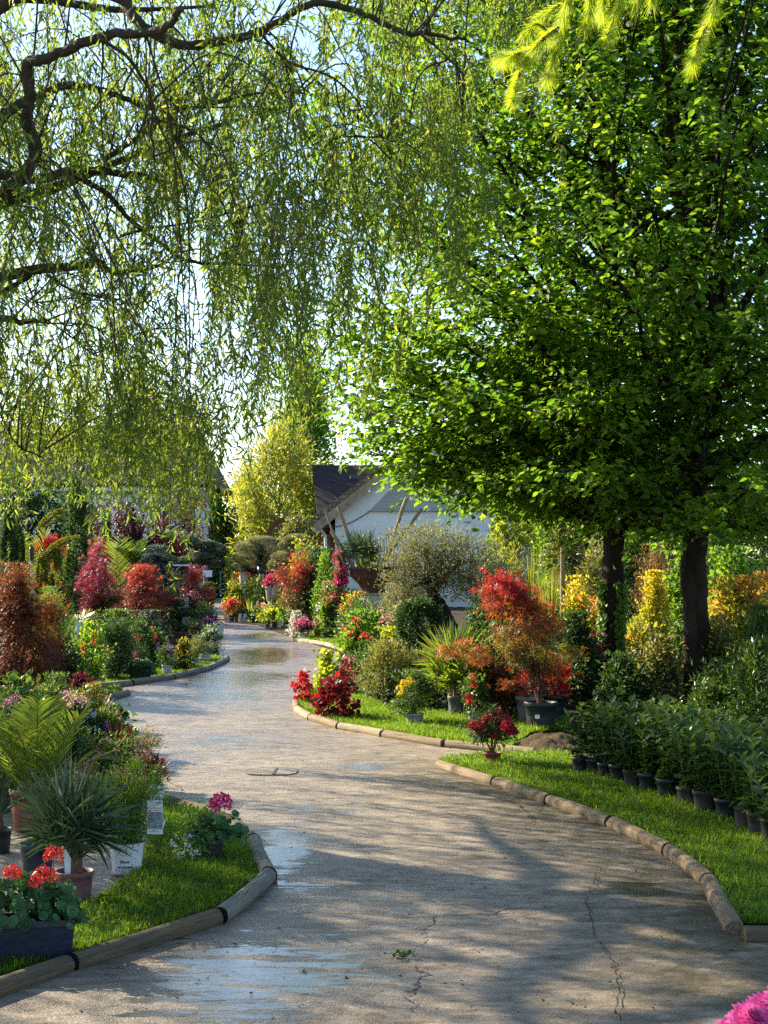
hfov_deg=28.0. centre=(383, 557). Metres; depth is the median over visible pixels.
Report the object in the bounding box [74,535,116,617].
pink maple
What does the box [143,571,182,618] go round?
leafy shrub
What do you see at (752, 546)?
broadleaf tree
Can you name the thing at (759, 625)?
elaeagnus
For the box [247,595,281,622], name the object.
leafy shrub
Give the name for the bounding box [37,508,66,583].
golden cypress
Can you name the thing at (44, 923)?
geranium trough
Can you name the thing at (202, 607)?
leafy shrub
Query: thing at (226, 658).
edging log
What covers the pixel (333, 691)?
heuchera
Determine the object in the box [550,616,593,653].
leafy shrub
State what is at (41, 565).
clipped yew
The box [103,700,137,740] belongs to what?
geranium cluster
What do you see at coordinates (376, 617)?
leafy shrub
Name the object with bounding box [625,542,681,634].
dry shrub
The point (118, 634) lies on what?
rosemary
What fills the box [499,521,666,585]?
broadleaf tree
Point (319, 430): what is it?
conifer
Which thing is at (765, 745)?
potted laurel
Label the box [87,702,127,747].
buddleja
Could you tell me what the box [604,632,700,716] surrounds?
elaeagnus
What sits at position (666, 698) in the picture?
potted laurel
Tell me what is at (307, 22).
sky
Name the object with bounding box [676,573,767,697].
photinia
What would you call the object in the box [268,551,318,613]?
coral maple
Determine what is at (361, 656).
pieris
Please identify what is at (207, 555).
cloud pine
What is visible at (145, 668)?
shrub
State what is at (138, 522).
shrub tree
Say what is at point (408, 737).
edging log
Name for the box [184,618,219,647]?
white daisies
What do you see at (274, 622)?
potted flower
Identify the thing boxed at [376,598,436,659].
leafy shrub
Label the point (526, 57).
larch
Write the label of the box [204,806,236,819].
edging log
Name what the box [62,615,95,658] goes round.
leafy shrub
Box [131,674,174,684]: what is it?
edging log
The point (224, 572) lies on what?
shrub tree
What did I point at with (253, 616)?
potted flower
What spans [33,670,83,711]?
euphorbia
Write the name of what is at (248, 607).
flax
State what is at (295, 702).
edging log
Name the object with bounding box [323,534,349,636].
bougainvillea
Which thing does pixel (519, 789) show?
edging log
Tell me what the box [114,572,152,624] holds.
lace maple
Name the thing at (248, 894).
edging log
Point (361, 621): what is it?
hibiscus
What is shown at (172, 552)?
shrub tree
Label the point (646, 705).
potted laurel
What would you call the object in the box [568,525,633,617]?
feathery pine
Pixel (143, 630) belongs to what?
dark shrub
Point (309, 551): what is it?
leafy shrub
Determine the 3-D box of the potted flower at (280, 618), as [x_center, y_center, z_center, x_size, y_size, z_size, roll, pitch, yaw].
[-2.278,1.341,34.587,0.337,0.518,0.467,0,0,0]
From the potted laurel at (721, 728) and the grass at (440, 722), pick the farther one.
the grass at (440, 722)
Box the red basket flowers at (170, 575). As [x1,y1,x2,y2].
[162,573,182,584]
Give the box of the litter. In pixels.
[79,648,739,1016]
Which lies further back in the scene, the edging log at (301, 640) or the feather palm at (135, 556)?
the feather palm at (135, 556)
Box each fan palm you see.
[7,752,145,904]
[71,621,109,662]
[413,617,502,714]
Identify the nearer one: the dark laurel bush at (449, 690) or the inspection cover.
the inspection cover
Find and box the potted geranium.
[157,791,248,859]
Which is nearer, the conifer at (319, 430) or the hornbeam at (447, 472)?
the hornbeam at (447, 472)
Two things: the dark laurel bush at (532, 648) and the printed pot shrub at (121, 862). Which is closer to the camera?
the printed pot shrub at (121, 862)
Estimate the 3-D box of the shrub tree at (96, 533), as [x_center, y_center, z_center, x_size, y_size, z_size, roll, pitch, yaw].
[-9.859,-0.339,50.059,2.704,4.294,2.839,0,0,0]
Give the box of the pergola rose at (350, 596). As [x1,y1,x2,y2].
[332,590,365,617]
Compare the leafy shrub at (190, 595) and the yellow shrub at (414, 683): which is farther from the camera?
the leafy shrub at (190, 595)
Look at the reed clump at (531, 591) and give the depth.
25.09 m
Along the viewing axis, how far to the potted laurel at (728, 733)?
10.32 m
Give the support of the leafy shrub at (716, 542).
on the flower bed at (456, 613)
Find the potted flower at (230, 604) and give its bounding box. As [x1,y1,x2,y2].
[219,597,240,621]
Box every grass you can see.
[90,684,123,697]
[104,653,222,681]
[297,634,343,646]
[298,681,570,744]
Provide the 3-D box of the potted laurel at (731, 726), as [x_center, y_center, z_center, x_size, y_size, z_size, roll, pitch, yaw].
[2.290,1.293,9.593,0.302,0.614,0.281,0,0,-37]
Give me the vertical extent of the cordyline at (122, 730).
0.529 m
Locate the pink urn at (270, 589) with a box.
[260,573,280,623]
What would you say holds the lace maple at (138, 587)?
on the flower bed at (100, 680)
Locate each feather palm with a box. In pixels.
[0,688,123,876]
[7,527,51,619]
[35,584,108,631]
[95,537,139,607]
[113,539,159,615]
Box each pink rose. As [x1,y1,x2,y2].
[316,579,340,637]
[347,596,369,615]
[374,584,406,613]
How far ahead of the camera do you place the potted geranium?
8.09 m
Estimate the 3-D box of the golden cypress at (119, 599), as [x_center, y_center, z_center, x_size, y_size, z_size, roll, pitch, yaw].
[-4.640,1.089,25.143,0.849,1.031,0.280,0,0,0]
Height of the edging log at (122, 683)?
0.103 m
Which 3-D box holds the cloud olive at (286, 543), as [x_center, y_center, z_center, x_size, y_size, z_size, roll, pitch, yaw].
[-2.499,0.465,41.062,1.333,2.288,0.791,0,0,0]
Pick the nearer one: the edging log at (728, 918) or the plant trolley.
the edging log at (728, 918)
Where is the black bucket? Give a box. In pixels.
[0,755,13,812]
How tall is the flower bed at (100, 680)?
0.001 m
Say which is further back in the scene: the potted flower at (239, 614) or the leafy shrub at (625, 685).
the potted flower at (239, 614)
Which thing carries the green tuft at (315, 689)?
on the lawn
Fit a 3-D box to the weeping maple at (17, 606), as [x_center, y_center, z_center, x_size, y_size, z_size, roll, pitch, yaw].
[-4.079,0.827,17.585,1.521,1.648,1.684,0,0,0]
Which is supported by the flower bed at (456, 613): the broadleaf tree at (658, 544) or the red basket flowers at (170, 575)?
the broadleaf tree at (658, 544)
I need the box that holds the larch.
[486,0,723,119]
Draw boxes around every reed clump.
[525,544,543,615]
[535,558,559,653]
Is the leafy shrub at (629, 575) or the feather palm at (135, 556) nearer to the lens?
the leafy shrub at (629, 575)
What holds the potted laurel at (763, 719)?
on the flower bed at (456, 613)
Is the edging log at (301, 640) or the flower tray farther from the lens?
the flower tray
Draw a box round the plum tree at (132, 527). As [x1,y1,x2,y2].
[87,490,231,583]
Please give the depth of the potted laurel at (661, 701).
11.46 m
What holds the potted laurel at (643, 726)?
on the lawn at (700, 858)
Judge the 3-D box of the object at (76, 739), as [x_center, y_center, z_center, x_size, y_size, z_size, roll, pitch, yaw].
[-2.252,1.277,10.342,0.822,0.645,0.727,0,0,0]
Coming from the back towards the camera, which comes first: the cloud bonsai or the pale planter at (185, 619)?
the pale planter at (185, 619)
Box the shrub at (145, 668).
[123,652,157,678]
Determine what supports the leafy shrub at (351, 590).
on the flower bed at (456, 613)
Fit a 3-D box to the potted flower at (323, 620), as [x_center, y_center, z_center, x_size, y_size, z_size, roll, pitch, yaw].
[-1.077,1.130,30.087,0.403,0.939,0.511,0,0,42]
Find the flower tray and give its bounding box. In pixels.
[190,613,231,637]
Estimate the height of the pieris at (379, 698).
0.632 m
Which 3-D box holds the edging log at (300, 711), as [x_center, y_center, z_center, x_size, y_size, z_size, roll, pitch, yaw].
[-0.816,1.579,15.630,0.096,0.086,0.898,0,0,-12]
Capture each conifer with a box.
[218,542,237,596]
[236,319,372,543]
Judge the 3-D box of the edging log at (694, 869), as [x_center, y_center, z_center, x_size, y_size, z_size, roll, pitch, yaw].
[1.566,1.578,7.895,0.090,0.090,0.787,0,0,-3]
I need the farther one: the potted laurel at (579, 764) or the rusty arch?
the rusty arch
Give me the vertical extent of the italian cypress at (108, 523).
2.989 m
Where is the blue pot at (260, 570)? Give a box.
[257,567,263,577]
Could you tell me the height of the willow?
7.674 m
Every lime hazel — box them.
[661,550,683,658]
[706,544,767,613]
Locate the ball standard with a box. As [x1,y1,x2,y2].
[384,591,448,701]
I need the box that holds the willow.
[0,0,594,592]
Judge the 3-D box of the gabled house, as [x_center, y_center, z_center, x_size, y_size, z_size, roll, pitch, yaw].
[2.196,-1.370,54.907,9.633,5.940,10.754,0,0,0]
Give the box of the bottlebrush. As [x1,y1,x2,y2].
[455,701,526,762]
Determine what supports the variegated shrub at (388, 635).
on the flower bed at (456, 613)
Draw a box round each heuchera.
[68,671,94,700]
[304,672,360,717]
[311,648,346,690]
[335,653,361,689]
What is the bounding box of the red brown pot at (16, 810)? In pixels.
[7,768,57,831]
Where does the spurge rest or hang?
on the lawn
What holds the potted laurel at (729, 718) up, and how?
on the flower bed at (456, 613)
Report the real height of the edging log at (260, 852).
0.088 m
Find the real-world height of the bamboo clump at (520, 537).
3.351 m
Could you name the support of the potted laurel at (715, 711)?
on the flower bed at (456, 613)
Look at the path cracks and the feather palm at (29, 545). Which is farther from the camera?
the feather palm at (29, 545)
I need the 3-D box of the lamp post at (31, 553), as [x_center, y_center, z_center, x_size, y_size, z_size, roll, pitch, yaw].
[-5.753,0.705,25.143,0.077,1.789,0.076,0,0,0]
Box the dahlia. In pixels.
[715,986,767,1023]
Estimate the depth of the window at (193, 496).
59.98 m
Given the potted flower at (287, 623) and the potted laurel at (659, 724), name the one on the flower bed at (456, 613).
the potted flower at (287, 623)
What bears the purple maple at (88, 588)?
on the flower bed at (100, 680)
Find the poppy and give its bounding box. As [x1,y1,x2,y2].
[132,632,150,662]
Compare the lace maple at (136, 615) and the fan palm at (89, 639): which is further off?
the lace maple at (136, 615)
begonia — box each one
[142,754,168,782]
[289,668,313,701]
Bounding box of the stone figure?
[239,562,246,602]
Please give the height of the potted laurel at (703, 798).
0.596 m
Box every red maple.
[424,563,590,729]
[506,670,545,721]
[540,652,578,717]
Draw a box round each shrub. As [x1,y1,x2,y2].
[0,561,26,630]
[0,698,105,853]
[29,627,93,690]
[33,584,73,655]
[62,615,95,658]
[63,620,117,688]
[86,742,185,876]
[88,608,147,663]
[93,558,124,606]
[114,618,168,666]
[123,652,157,678]
[133,609,176,658]
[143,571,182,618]
[176,588,216,623]
[188,601,222,626]
[198,582,217,613]
[234,577,258,607]
[247,574,278,612]
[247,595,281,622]
[263,588,301,626]
[282,538,311,578]
[283,580,311,626]
[289,535,324,622]
[289,546,335,629]
[308,546,336,633]
[338,602,390,638]
[341,588,360,601]
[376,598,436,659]
[377,625,425,680]
[384,667,443,722]
[416,619,529,713]
[454,541,537,639]
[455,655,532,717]
[513,519,597,630]
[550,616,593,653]
[558,631,613,705]
[581,649,660,718]
[595,522,680,629]
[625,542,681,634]
[672,657,755,733]
[706,528,766,603]
[708,633,767,736]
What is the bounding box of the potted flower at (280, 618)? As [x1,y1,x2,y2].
[275,606,288,628]
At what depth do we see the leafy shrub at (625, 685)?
15.14 m
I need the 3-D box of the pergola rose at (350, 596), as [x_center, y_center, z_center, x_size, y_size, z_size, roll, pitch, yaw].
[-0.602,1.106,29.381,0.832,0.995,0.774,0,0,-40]
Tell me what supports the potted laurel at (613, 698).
on the lawn at (700, 858)
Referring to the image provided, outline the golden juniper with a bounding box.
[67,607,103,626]
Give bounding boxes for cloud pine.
[139,543,178,621]
[175,534,227,579]
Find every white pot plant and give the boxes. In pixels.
[152,643,179,673]
[188,634,207,663]
[200,641,215,660]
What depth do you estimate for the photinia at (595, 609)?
19.21 m
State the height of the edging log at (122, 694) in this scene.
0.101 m
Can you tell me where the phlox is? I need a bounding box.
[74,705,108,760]
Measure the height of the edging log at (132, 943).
0.088 m
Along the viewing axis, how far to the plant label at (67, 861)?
7.08 m
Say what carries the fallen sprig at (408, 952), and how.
on the path
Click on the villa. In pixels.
(217, 476)
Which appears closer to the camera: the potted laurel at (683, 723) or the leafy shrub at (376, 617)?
the potted laurel at (683, 723)
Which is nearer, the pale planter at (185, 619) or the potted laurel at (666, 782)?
the potted laurel at (666, 782)
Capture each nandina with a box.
[220,570,251,614]
[221,581,250,613]
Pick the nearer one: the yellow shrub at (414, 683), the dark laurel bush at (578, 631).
the yellow shrub at (414, 683)
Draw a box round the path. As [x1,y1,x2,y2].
[0,597,767,1023]
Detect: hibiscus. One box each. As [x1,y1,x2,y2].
[320,607,389,682]
[348,628,398,683]
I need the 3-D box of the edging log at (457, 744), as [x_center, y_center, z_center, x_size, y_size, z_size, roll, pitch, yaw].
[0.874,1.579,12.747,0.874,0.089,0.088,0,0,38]
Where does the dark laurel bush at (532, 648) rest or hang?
on the flower bed at (456, 613)
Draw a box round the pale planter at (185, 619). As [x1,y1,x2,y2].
[174,598,188,635]
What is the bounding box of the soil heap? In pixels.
[516,731,585,749]
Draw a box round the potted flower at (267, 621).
[255,607,275,626]
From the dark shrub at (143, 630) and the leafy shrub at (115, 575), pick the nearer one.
the dark shrub at (143, 630)
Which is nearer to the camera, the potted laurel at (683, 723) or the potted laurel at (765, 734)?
the potted laurel at (765, 734)
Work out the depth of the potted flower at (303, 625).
30.27 m
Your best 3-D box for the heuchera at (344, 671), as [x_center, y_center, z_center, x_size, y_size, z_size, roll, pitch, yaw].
[-0.384,1.394,18.127,0.431,0.535,0.370,0,0,-16]
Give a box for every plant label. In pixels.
[64,850,70,873]
[75,621,80,637]
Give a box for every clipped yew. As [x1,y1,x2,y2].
[33,544,50,617]
[47,543,67,598]
[59,530,82,618]
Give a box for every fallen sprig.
[384,949,404,956]
[394,949,415,957]
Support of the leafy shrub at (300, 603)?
on the flower bed at (456, 613)
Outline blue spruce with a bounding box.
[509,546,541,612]
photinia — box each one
[570,595,598,640]
[624,621,672,692]
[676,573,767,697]
[742,570,767,651]
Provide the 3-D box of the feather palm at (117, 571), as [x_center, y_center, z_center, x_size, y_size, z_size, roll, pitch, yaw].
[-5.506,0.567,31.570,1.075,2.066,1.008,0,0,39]
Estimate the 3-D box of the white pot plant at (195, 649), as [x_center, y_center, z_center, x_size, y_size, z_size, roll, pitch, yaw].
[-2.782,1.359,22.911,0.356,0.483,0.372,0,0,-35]
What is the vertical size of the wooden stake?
1.812 m
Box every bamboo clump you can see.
[209,402,334,595]
[481,512,540,594]
[523,519,598,628]
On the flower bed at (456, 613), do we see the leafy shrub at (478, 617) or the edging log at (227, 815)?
the leafy shrub at (478, 617)
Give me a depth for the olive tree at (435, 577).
21.24 m
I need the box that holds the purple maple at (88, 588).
[68,556,125,627]
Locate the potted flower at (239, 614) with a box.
[236,607,244,621]
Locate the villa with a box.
[0,425,233,598]
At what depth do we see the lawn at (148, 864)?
7.05 m
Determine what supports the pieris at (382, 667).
on the lawn
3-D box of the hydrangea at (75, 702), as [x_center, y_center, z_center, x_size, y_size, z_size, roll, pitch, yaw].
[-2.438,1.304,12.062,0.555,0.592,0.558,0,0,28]
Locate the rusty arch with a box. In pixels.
[266,518,284,576]
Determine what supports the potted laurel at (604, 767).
on the lawn at (700, 858)
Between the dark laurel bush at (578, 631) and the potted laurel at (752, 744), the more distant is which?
the dark laurel bush at (578, 631)
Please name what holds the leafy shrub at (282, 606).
on the flower bed at (456, 613)
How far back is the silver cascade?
30.88 m
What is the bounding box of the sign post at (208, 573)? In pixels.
[203,570,211,599]
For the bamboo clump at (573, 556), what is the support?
on the flower bed at (456, 613)
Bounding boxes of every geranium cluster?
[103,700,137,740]
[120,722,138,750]
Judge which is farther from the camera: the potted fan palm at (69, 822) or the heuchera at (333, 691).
the heuchera at (333, 691)
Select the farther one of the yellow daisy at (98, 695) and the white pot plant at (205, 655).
the white pot plant at (205, 655)
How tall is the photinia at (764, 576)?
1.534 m
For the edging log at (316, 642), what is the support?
on the flower bed at (456, 613)
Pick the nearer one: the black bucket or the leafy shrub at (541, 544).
the black bucket
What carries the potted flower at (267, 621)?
on the flower bed at (456, 613)
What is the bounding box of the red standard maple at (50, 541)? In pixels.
[25,532,69,572]
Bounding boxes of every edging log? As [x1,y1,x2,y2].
[0,955,74,996]
[64,908,222,970]
[92,694,113,705]
[100,680,132,686]
[111,689,130,699]
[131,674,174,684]
[166,796,208,809]
[173,665,211,678]
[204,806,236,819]
[209,659,224,669]
[215,868,275,923]
[222,655,229,663]
[230,819,260,837]
[247,834,276,879]
[292,699,299,707]
[293,637,311,642]
[293,705,311,719]
[308,640,324,644]
[308,714,339,728]
[324,642,338,648]
[337,722,383,736]
[381,730,444,746]
[435,760,496,785]
[444,740,536,752]
[491,777,551,803]
[545,795,612,826]
[606,816,675,854]
[663,843,715,885]
[700,874,742,934]
[741,925,767,941]
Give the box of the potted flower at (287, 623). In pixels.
[285,609,292,627]
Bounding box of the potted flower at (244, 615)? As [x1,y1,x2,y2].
[242,607,248,621]
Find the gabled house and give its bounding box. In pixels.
[309,437,521,606]
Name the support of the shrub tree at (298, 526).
on the flower bed at (456, 613)
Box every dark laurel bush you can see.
[445,648,486,711]
[488,619,562,699]
[527,609,620,708]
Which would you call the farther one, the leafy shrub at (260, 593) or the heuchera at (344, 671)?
the leafy shrub at (260, 593)
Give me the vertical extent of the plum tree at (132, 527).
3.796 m
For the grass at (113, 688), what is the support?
on the lawn
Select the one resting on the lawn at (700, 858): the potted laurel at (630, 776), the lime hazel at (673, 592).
the potted laurel at (630, 776)
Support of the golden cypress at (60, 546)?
on the flower bed at (100, 680)
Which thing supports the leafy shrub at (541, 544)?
on the flower bed at (456, 613)
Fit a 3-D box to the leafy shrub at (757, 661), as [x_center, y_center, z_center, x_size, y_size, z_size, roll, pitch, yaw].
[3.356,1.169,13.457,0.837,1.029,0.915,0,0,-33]
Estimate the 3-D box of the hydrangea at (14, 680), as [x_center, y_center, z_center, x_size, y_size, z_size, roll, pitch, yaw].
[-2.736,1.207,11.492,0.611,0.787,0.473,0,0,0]
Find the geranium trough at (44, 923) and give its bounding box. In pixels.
[0,845,89,963]
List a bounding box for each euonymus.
[553,574,594,645]
[627,615,643,649]
[635,569,679,660]
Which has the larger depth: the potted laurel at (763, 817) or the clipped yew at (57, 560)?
the clipped yew at (57, 560)
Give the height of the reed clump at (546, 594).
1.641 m
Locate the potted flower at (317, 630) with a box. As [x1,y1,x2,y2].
[312,615,323,635]
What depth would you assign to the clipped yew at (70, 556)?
29.43 m
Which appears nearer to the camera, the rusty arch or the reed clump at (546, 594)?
the reed clump at (546, 594)
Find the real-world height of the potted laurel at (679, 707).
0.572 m
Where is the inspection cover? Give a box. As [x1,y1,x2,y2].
[246,767,297,774]
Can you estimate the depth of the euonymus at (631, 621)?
21.62 m
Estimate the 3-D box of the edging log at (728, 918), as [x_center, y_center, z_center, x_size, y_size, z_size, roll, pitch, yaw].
[1.533,1.578,7.014,0.087,0.091,0.972,0,0,6]
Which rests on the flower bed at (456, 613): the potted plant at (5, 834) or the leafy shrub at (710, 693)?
the leafy shrub at (710, 693)
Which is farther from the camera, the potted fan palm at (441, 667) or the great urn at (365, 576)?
the great urn at (365, 576)
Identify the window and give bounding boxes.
[116,500,132,529]
[154,500,169,529]
[181,496,196,531]
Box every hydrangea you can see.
[0,668,49,719]
[52,685,103,760]
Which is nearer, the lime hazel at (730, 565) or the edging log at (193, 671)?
the edging log at (193, 671)
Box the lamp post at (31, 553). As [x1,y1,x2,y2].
[29,546,33,653]
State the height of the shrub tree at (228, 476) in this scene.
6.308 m
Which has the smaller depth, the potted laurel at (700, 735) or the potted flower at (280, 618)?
the potted laurel at (700, 735)
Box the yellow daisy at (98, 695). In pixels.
[79,681,113,711]
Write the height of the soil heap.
0.130 m
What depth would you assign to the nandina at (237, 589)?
41.01 m
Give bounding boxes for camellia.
[456,669,491,719]
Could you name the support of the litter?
on the path
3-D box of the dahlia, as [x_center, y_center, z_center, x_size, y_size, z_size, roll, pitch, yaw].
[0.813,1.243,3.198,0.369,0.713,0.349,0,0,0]
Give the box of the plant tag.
[147,794,165,833]
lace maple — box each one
[112,563,187,620]
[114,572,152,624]
[178,564,216,603]
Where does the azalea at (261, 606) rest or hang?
on the flower bed at (456, 613)
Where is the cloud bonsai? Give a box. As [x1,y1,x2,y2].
[158,586,197,648]
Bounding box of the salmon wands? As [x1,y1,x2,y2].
[117,724,169,792]
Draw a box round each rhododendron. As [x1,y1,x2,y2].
[327,595,383,649]
[405,655,448,707]
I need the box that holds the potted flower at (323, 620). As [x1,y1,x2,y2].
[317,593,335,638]
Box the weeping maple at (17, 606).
[0,558,91,691]
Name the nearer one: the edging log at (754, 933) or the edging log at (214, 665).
the edging log at (754, 933)
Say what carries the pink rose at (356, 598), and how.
on the lawn
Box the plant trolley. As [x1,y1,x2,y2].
[219,571,229,596]
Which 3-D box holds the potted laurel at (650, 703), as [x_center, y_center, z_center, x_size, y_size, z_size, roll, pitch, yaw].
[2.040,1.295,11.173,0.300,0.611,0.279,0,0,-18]
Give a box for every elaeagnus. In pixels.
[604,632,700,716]
[681,613,746,709]
[710,601,767,721]
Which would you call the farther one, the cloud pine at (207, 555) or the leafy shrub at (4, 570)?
the cloud pine at (207, 555)
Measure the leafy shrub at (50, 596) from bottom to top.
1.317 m
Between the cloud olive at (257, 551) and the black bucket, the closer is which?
the black bucket
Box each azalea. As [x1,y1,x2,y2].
[144,626,173,663]
[252,602,267,621]
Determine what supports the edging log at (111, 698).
on the path
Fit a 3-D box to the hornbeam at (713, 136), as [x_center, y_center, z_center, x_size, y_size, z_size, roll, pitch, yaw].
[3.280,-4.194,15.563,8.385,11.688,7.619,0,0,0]
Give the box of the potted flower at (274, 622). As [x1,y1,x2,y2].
[267,607,282,626]
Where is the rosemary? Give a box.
[96,615,144,680]
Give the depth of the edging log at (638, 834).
8.70 m
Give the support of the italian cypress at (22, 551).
on the flower bed at (100, 680)
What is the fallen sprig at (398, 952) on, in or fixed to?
on the path
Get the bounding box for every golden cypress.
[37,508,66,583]
[45,536,80,572]
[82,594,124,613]
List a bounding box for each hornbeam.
[181,0,767,704]
[349,0,767,713]
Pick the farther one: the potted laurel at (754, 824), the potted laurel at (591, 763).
the potted laurel at (591, 763)
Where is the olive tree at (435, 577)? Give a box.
[337,515,534,641]
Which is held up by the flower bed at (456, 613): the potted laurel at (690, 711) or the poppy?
the potted laurel at (690, 711)
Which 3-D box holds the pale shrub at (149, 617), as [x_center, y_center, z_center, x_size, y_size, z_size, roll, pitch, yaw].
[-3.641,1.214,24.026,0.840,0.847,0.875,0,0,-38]
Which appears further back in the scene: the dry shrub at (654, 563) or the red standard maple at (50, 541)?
the red standard maple at (50, 541)
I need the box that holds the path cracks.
[173,686,620,1019]
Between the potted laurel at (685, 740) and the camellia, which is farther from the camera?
the camellia
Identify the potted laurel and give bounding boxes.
[560,708,595,771]
[575,694,608,773]
[585,706,625,777]
[587,710,610,761]
[595,692,635,762]
[600,701,635,781]
[610,701,653,767]
[611,718,652,786]
[621,699,652,738]
[628,707,677,775]
[628,710,663,768]
[633,713,667,791]
[636,709,669,763]
[637,698,663,736]
[645,694,688,756]
[646,696,681,728]
[651,738,687,798]
[654,696,686,733]
[656,720,687,782]
[664,703,693,766]
[664,724,706,804]
[670,723,701,784]
[673,701,702,725]
[680,707,708,762]
[682,720,710,780]
[684,721,723,813]
[684,732,719,789]
[687,715,726,776]
[694,709,719,743]
[700,732,731,796]
[701,732,746,818]
[703,717,726,777]
[708,709,735,756]
[708,710,753,794]
[711,720,744,779]
[714,748,767,829]
[718,714,748,744]
[719,722,763,799]
[727,717,765,789]
[734,715,760,741]
[735,751,767,835]
[740,736,767,800]
[746,739,766,777]
[746,762,767,841]
[747,717,767,735]
[752,720,767,782]
[754,722,767,777]
[759,736,767,779]
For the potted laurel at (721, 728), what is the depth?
9.80 m
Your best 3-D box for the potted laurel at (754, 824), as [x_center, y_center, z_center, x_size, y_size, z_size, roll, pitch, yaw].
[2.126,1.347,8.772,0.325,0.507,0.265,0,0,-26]
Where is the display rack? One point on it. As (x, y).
(179, 565)
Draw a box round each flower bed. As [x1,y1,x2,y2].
[3,600,218,801]
[222,596,766,757]
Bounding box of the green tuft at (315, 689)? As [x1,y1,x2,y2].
[306,679,325,699]
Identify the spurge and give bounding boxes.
[172,636,198,669]
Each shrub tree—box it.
[44,483,113,559]
[60,516,92,571]
[113,516,161,606]
[152,527,193,590]
[207,478,243,596]
[216,492,286,597]
[225,456,261,543]
[271,513,317,594]
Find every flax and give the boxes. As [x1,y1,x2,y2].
[59,749,106,794]
[242,598,256,619]
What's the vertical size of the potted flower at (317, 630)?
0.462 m
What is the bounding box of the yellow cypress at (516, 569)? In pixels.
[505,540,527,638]
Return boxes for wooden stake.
[560,544,564,619]
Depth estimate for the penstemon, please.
10.17 m
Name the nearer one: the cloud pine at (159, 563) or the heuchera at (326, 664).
the heuchera at (326, 664)
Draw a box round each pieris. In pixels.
[334,639,393,696]
[349,636,419,703]
[354,648,393,699]
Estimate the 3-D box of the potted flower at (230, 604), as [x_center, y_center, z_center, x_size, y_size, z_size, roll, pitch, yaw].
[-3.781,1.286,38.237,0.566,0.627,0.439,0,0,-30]
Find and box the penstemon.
[63,730,150,797]
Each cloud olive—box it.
[229,535,285,596]
[266,533,310,594]
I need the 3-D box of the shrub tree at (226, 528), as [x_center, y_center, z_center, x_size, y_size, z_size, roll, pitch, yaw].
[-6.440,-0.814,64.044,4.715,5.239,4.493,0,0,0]
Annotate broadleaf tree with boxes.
[497,516,552,585]
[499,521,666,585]
[638,511,707,608]
[666,451,767,604]
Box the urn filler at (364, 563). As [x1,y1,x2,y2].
[351,549,384,573]
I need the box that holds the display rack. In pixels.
[165,564,190,583]
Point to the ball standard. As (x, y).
(414, 611)
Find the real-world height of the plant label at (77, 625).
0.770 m
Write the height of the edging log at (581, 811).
0.090 m
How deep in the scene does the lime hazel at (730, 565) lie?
25.06 m
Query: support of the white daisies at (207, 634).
on the flower bed at (100, 680)
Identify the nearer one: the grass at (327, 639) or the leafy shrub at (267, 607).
the grass at (327, 639)
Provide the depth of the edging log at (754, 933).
6.40 m
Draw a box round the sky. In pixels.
[0,0,767,560]
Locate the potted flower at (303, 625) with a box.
[292,615,313,637]
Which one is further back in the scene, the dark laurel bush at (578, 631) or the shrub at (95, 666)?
the shrub at (95, 666)
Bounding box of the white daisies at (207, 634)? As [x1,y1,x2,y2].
[189,622,229,655]
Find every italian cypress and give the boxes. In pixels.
[0,484,23,580]
[14,507,25,581]
[57,455,94,612]
[96,496,113,601]
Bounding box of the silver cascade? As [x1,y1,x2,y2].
[284,610,303,637]
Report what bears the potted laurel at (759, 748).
on the flower bed at (456, 613)
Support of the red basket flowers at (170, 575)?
on the display rack
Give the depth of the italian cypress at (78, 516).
33.26 m
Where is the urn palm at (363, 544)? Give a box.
[341,526,385,566]
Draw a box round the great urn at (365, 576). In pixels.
[324,498,422,612]
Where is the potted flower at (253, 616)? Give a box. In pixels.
[245,606,261,622]

